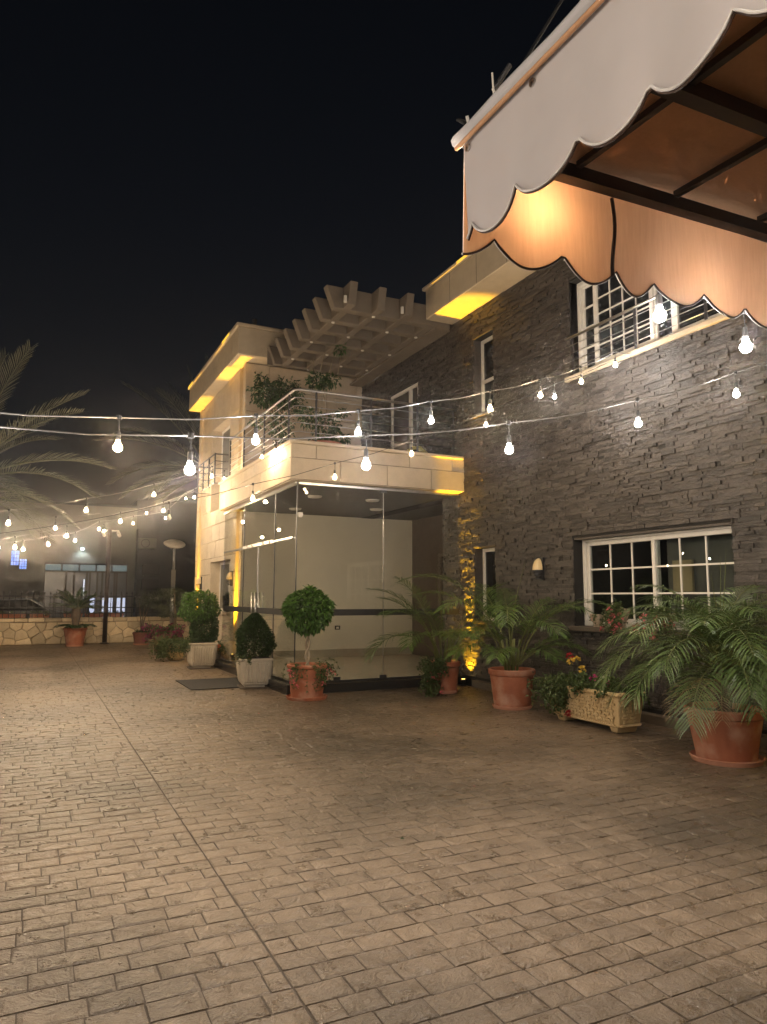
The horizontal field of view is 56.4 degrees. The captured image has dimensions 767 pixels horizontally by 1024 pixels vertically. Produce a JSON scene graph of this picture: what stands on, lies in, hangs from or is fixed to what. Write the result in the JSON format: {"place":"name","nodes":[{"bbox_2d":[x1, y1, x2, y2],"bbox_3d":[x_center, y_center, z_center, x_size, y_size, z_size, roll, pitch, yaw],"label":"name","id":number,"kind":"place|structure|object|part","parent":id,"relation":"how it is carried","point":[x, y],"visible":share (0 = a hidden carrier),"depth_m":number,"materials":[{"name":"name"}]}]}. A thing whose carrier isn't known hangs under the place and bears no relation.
{"place":"outdoors","nodes":[
{"label":"outdoors","id":0,"kind":"place"},
{"bbox_2d":[7,513,100,524],"bbox_3d":[-6.003,0.134,10.981,3.111,0.429,0.252,5,-8,-34],"label":"string light","id":1,"kind":"object","parent":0,"point":[50,517],"visible":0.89,"depth_m":11.38,"materials":[{"name":"metal"}]},
{"bbox_2d":[222,592,228,611],"bbox_3d":[-3.667,2.135,16.959,0.293,0.479,0.332,3,-7,-26],"label":"tall black pot","id":2,"kind":"object","parent":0,"point":[225,598],"visible":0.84,"depth_m":16.81,"materials":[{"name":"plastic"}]},
{"bbox_2d":[0,0,579,504],"label":"sky","id":3,"kind":"structure","parent":0,"point":[174,174],"materials":[{"name":"black"}]},
{"bbox_2d":[0,642,766,1023],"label":"courtyard paving","id":4,"kind":"structure","parent":0,"point":[172,850],"depth_m":4.25,"materials":[{"name":"beige stone"}]},
{"bbox_2d":[0,341,116,543],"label":"date palm","id":5,"kind":"object","parent":4,"relation":"on","point":[5,489],"visible":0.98,"depth_m":17.60,"materials":[{"name":"green plant"}]},
{"bbox_2d":[52,587,104,646],"bbox_3d":[-9.523,3.240,22.210,1.696,1.826,1.912,3,-7,-26],"label":"potted cycad","id":6,"kind":"object","parent":4,"relation":"on","point":[74,634],"visible":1,"depth_m":22.01,"materials":[{"name":"plant"}]},
{"bbox_2d":[100,530,120,643],"bbox_3d":[-9.031,2.439,23.518,0.610,3.725,0.364,3,-7,-26],"label":"camera pole","id":7,"kind":"object","parent":4,"relation":"on","point":[106,592],"visible":1,"depth_m":23.49,"materials":[{"name":"metal"}]},
{"bbox_2d":[132,588,165,644],"bbox_3d":[-7.543,3.329,23.029,1.086,1.850,0.734,3,-7,-26],"label":"young olive","id":8,"kind":"object","parent":4,"relation":"on","point":[138,637],"visible":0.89,"depth_m":22.89,"materials":[{"name":"plant"}]},
{"bbox_2d":[140,623,185,651],"bbox_3d":[-6.044,3.448,19.651,1.199,0.829,1.149,-4,-8,29],"label":"petunia pot","id":9,"kind":"object","parent":4,"relation":"on","point":[172,628],"visible":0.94,"depth_m":19.41,"materials":[{"name":"purple plant"}]},
{"bbox_2d":[148,632,187,661],"bbox_3d":[-5.169,3.262,17.327,1.071,0.754,1.071,3,-7,-26],"label":"stone flower box","id":10,"kind":"object","parent":4,"relation":"on","point":[165,646],"visible":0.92,"depth_m":17.11,"materials":[{"name":"plant"}]},
{"bbox_2d":[152,587,186,637],"bbox_3d":[-5.995,3.070,20.750,1.572,1.837,1.555,3,-7,-26],"label":"layered tree","id":11,"kind":"object","parent":4,"relation":"on","point":[176,592],"visible":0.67,"depth_m":20.59,"materials":[{"name":"green plant"}]},
{"bbox_2d":[164,539,185,623],"bbox_3d":[-6.835,2.570,23.216,0.700,3.405,0.633,3,-7,-26],"label":"disc street lamp","id":12,"kind":"object","parent":4,"relation":"on","point":[174,545],"visible":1,"depth_m":23.24,"materials":[{"name":"metal"}]},
{"bbox_2d":[174,589,221,668],"bbox_3d":[-4.078,2.536,15.637,0.993,1.709,0.918,5,-8,-37],"label":"fluted planter","id":13,"kind":"object","parent":4,"relation":"on","point":[201,653],"visible":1,"depth_m":15.42,"materials":[{"name":"plant"}]},
{"bbox_2d":[176,677,240,689],"bbox_3d":[-2.953,3.050,12.740,1.210,0.013,1.470,3,-7,-26],"label":"doormat","id":14,"kind":"object","parent":4,"relation":"on","point":[211,683],"visible":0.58,"depth_m":12.65,"materials":[{"name":"fabric"}]},
{"bbox_2d":[216,639,225,658],"bbox_3d":[-4.021,3.222,16.738,1.016,0.604,1.015,3,-7,-26],"label":"flower tub","id":15,"kind":"object","parent":4,"relation":"on","point":[220,648],"visible":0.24,"depth_m":16.61,"materials":[{"name":"orange plant"}]},
{"bbox_2d":[233,612,276,688],"bbox_3d":[-2.225,2.372,12.367,0.779,1.277,0.761,2,-7,-18],"label":"fluted planter","id":16,"kind":"object","parent":4,"relation":"on","point":[254,670],"visible":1,"depth_m":12.14,"materials":[{"name":"plant"}]},
{"bbox_2d":[279,584,339,700],"bbox_3d":[-1.170,1.974,10.979,0.900,1.748,0.911,-1,-7,9],"label":"ball topiary","id":17,"kind":"object","parent":4,"relation":"on","point":[307,679],"visible":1,"depth_m":10.80,"materials":[{"name":"plant"}]},
{"bbox_2d":[416,655,449,696],"bbox_3d":[0.775,2.617,11.259,0.554,0.758,0.524,-1,-7,7],"label":"trailing geranium","id":18,"kind":"object","parent":4,"relation":"on","point":[432,672],"visible":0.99,"depth_m":11.22,"materials":[{"name":"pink plant"}]},
{"bbox_2d":[363,576,515,693],"bbox_3d":[0.964,1.951,11.475,2.626,1.920,2.020,-1,-7,9],"label":"potted palm","id":19,"kind":"object","parent":4,"relation":"on","point":[449,683],"visible":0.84,"depth_m":11.51,"materials":[{"name":"plant"}]},
{"bbox_2d":[460,678,465,685],"bbox_3d":[1.399,2.981,12.528,0.110,0.121,0.110,3,-7,-26],"label":"uplight","id":20,"kind":"object","parent":4,"relation":"on","point":[463,680],"visible":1,"depth_m":12.49,"materials":[{"name":"metal"}]},
{"bbox_2d":[188,237,766,747],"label":"villa","id":21,"kind":"object","parent":4,"relation":"on","point":[610,505],"visible":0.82,"depth_m":12.10,"materials":[{"name":"stone"}]},
{"bbox_2d":[0,492,191,540],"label":"string light","id":22,"kind":"object","parent":21,"relation":"hanging from","point":[100,525],"visible":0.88,"depth_m":19.28,"materials":[{"name":"plastic"}]},
{"bbox_2d":[2,490,190,546],"bbox_3d":[-6.477,-0.008,15.697,0.642,2.194,7.433,-4,-8,29],"label":"string light","id":23,"kind":"object","parent":21,"relation":"hanging from","point":[93,524],"visible":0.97,"depth_m":15.70,"materials":[{"name":"plastic"}]},
{"bbox_2d":[0,463,236,544],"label":"string light","id":24,"kind":"object","parent":21,"relation":"hanging from","point":[113,514],"visible":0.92,"depth_m":13.77,"materials":[{"name":"metal"}]},
{"bbox_2d":[0,440,283,519],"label":"string light","id":25,"kind":"object","parent":21,"relation":"hanging from","point":[8,517],"visible":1,"depth_m":10.89,"materials":[{"name":"metal"}]},
{"bbox_2d":[196,577,201,588],"bbox_3d":[-5.017,1.929,19.435,0.147,0.340,0.170,3,-7,-26],"label":"wall sconce","id":26,"kind":"object","parent":21,"relation":"attached to","point":[199,582],"depth_m":19.38,"materials":[{"name":"metal"}]},
{"bbox_2d":[209,559,230,614],"bbox_3d":[-3.933,1.852,17.646,0.350,1.320,2.120,3,-7,-26],"label":"window","id":27,"kind":"structure","parent":21,"relation":"in","point":[219,570],"depth_m":18.55,"materials":[{"name":"plastic"}]},
{"bbox_2d":[210,415,229,513],"bbox_3d":[-4.025,-1.142,18.265,0.298,2.290,1.920,3,-7,-26],"label":"window","id":28,"kind":"structure","parent":21,"relation":"in","point":[220,445],"depth_m":19.04,"materials":[{"name":"plastic"}]},
{"bbox_2d":[226,571,232,585],"bbox_3d":[-3.548,1.530,16.451,0.147,0.340,0.170,3,-7,-26],"label":"wall sconce","id":29,"kind":"object","parent":21,"relation":"attached to","point":[229,575],"depth_m":16.40,"materials":[{"name":"metal"}]},
{"bbox_2d":[246,372,308,447],"bbox_3d":[-2.161,-1.586,14.683,1.344,2.531,0.780,3,-7,-26],"label":"balcony ficus","id":30,"kind":"object","parent":21,"relation":"on","point":[273,394],"visible":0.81,"depth_m":14.66,"materials":[{"name":"plant"}]},
{"bbox_2d":[0,363,606,533],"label":"string light","id":31,"kind":"object","parent":21,"relation":"hanging from","point":[334,463],"visible":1,"depth_m":8.82,"materials":[{"name":"white plastic"}]},
{"bbox_2d":[0,350,629,440],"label":"string light","id":32,"kind":"object","parent":21,"relation":"hanging from","point":[120,417],"visible":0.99,"depth_m":4.98,"materials":[{"name":"metal"}]},
{"bbox_2d":[294,343,353,444],"bbox_3d":[-1.121,-1.891,13.441,1.145,2.832,0.770,1,-7,-6],"label":"potted plant","id":33,"kind":"object","parent":21,"relation":"on","point":[325,383],"visible":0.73,"depth_m":13.42,"materials":[{"name":"green plant"}]},
{"bbox_2d":[213,481,463,694],"bbox_3d":[-1.172,1.538,14.497,3.297,3.458,5.170,3,-7,-26],"label":"glass porch","id":34,"kind":"object","parent":21,"relation":"attached to","point":[282,686],"visible":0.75,"depth_m":12.32,"materials":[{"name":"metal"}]},
{"bbox_2d":[246,547,259,613],"bbox_3d":[-2.638,1.875,14.084,0.174,2.315,1.036,3,-7,-26],"label":"door leaf","id":35,"kind":"structure","parent":34,"relation":"in","point":[252,598],"depth_m":13.72,"materials":[{"name":"clear glass"}]},
{"bbox_2d":[254,544,271,674],"bbox_3d":[-2.181,1.766,13.155,0.174,2.315,1.031,3,-7,-26],"label":"door leaf","id":36,"kind":"structure","parent":34,"relation":"in","point":[256,593],"depth_m":13.55,"materials":[{"name":"clear glass"}]},
{"bbox_2d":[0,362,766,461],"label":"string light","id":37,"kind":"object","parent":21,"relation":"hanging from","point":[366,435],"visible":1,"depth_m":4.19,"materials":[{"name":"glass"}]},
{"bbox_2d":[391,382,418,451],"bbox_3d":[0.486,-1.421,15.461,0.080,2.510,1.320,3,-7,-26],"label":"balcony door","id":38,"kind":"structure","parent":21,"relation":"in","point":[409,395],"depth_m":15.58,"materials":[{"name":"plastic"}]},
{"bbox_2d":[406,446,426,452],"bbox_3d":[0.606,-0.852,13.443,0.458,0.776,0.231,3,-7,-26],"label":"garden hose","id":39,"kind":"object","parent":21,"relation":"on","point":[420,449],"visible":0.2,"depth_m":13.44,"materials":[{"name":"metal"}]},
{"bbox_2d":[442,557,443,656],"bbox_3d":[1.597,2.111,15.717,0.058,2.300,1.100,3,-7,-26],"label":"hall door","id":40,"kind":"structure","parent":21,"relation":"in","point":[442,557],"depth_m":16.21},
{"bbox_2d":[472,327,494,418],"bbox_3d":[1.863,-2.457,12.803,0.250,1.510,0.670,3,-7,-26],"label":"window","id":41,"kind":"structure","parent":21,"relation":"in","point":[483,360],"depth_m":13.01,"materials":[{"name":"plastic"}]},
{"bbox_2d":[474,544,496,624],"bbox_3d":[1.839,1.261,12.395,0.250,1.350,0.680,3,-7,-26],"label":"window","id":42,"kind":"structure","parent":21,"relation":"in","point":[485,558],"depth_m":12.62,"materials":[{"name":"plastic"}]},
{"bbox_2d":[532,557,544,579],"bbox_3d":[2.356,0.869,10.981,0.147,0.340,0.170,3,-7,-26],"label":"wall sconce","id":43,"kind":"object","parent":21,"relation":"attached to","point":[538,567],"depth_m":10.93,"materials":[{"name":"metal"}]},
{"bbox_2d":[589,612,604,626],"bbox_3d":[2.914,1.475,9.803,0.166,0.204,0.205,3,-7,-26],"label":"sill pot","id":44,"kind":"object","parent":21,"relation":"on","point":[595,618],"visible":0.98,"depth_m":9.75,"materials":[{"name":"ceramic"}]},
{"bbox_2d":[461,146,748,338],"bbox_3d":[2.719,-1.068,3.974,5.823,0.841,0.094,4,-8,-31],"label":"string light","id":45,"kind":"object","parent":21,"relation":"hanging from","point":[659,302],"visible":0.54,"depth_m":3.27,"materials":[{"name":"glass"}]},
{"bbox_2d":[599,599,629,634],"bbox_3d":[3.027,1.370,9.356,0.442,0.485,0.429,3,-7,-26],"label":"flowering plant","id":46,"kind":"object","parent":21,"relation":"on","point":[613,611],"visible":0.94,"depth_m":9.32,"materials":[{"name":"plant"}]},
{"bbox_2d":[564,275,729,382],"bbox_3d":[3.477,-2.838,9.579,0.396,1.540,2.860,3,-7,-26],"label":"window","id":47,"kind":"structure","parent":21,"relation":"in","point":[610,319],"depth_m":9.97,"materials":[{"name":"plastic"}]},
{"bbox_2d":[569,522,735,640],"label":"window","id":48,"kind":"structure","parent":21,"relation":"in","point":[684,560],"depth_m":9.40,"materials":[{"name":"plastic"}]},
{"bbox_2d":[631,606,676,639],"bbox_3d":[3.313,1.364,8.740,0.394,0.438,0.441,3,-7,-26],"label":"flowering plant","id":49,"kind":"object","parent":21,"relation":"on","point":[657,611],"visible":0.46,"depth_m":8.68,"materials":[{"name":"plant"}]},
{"bbox_2d":[391,568,607,710],"bbox_3d":[1.641,1.711,10.024,2.834,2.060,2.664,3,-7,-26],"label":"potted palm","id":50,"kind":"object","parent":4,"relation":"on","point":[510,690],"visible":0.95,"depth_m":9.86,"materials":[{"name":"plant"}]},
{"bbox_2d":[525,652,650,732],"bbox_3d":[2.486,2.165,8.713,0.896,0.855,1.554,3,-7,-26],"label":"basket trough","id":51,"kind":"object","parent":4,"relation":"on","point":[570,697],"visible":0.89,"depth_m":8.58,"materials":[{"name":"stone"}]},
{"bbox_2d":[592,556,766,767],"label":"potted palm","id":52,"kind":"object","parent":4,"relation":"on","point":[725,731],"visible":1,"depth_m":6.64,"materials":[{"name":"plant"}]},
{"bbox_2d":[451,0,766,328],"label":"awning","id":53,"kind":"object","parent":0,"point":[604,141],"visible":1,"depth_m":2.28,"materials":[{"name":"fabric"}]},
{"label":"ground","id":54,"kind":"structure","parent":0,"visible":0},
{"bbox_2d":[0,617,190,645],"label":"garden wall","id":55,"kind":"structure","parent":54,"relation":"on","point":[27,631],"depth_m":23.07,"materials":[{"name":"beige stone"}]},
{"bbox_2d":[0,610,27,617],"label":"window trough","id":56,"kind":"object","parent":55,"relation":"on","point":[12,615],"depth_m":22.83,"materials":[{"name":"ceramic"}]},
{"bbox_2d":[28,610,50,617],"bbox_3d":[-11.182,3.323,23.212,0.718,0.316,0.339,2,-7,-15],"label":"window trough","id":57,"kind":"object","parent":55,"relation":"on","point":[38,615],"depth_m":23.16,"materials":[{"name":"ceramic"}]},
{"bbox_2d":[63,610,82,617],"bbox_3d":[-10.272,3.415,23.670,0.609,0.335,0.375,3,-7,-26],"label":"window trough","id":58,"kind":"object","parent":55,"relation":"on","point":[68,615],"depth_m":23.55,"materials":[{"name":"ceramic"}]},
{"bbox_2d":[0,591,182,617],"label":"iron fence","id":59,"kind":"object","parent":55,"relation":"on","point":[54,607],"visible":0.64,"depth_m":23.34,"materials":[{"name":"black metal"}]},
{"bbox_2d":[83,610,124,616],"bbox_3d":[-9.401,3.440,24.069,1.325,0.313,0.352,4,-8,-32],"label":"window trough","id":60,"kind":"object","parent":55,"relation":"on","point":[96,614],"depth_m":23.98,"materials":[{"name":"ceramic"}]},
{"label":"street","id":61,"kind":"structure","parent":0,"visible":0},
{"bbox_2d":[0,598,70,619],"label":"parked car","id":62,"kind":"object","parent":61,"relation":"on","point":[24,602],"visible":0.2,"depth_m":26.41,"materials":[{"name":"paint"}]},
{"bbox_3d":[-13.583,3.414,26.225,2.280,0.400,0.115,3,-7,-26],"label":"side window","id":63,"kind":"part","parent":62,"relation":"part of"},
{"bbox_2d":[0,498,196,616],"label":"neighbour house","id":64,"kind":"structure","parent":61,"relation":"on","point":[62,564],"depth_m":33.51,"materials":[{"name":"grey paint"}]},
{"bbox_2d":[11,551,18,564],"bbox_3d":[-16.539,2.063,32.115,0.310,0.650,0.070,3,-7,-26],"label":"window","id":65,"kind":"structure","parent":64,"relation":"in","point":[15,554],"depth_m":32.12,"materials":[{"name":"blue glass"}]},
{"bbox_2d":[19,559,26,568],"bbox_3d":[-16.238,2.344,32.230,0.280,0.440,0.070,3,-7,-26],"label":"window","id":66,"kind":"structure","parent":64,"relation":"in","point":[23,562],"depth_m":32.23,"materials":[{"name":"blue glass"}]},
{"bbox_2d":[138,538,156,549],"bbox_3d":[-11.158,1.511,33.767,0.800,0.540,0.414,3,-7,-26],"label":"air conditioner","id":67,"kind":"object","parent":64,"relation":"attached to","point":[146,543],"visible":1,"depth_m":33.59,"materials":[{"name":"metal"}]},
{"bbox_2d":[93,354,209,511],"bbox_3d":[-6.630,-0.658,27.469,7.096,10.875,8.402,-6,-9,43],"label":"date palm","id":68,"kind":"object","parent":61,"relation":"on","point":[170,474],"visible":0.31,"depth_m":27.14,"materials":[{"name":"green plant"}]}
]}

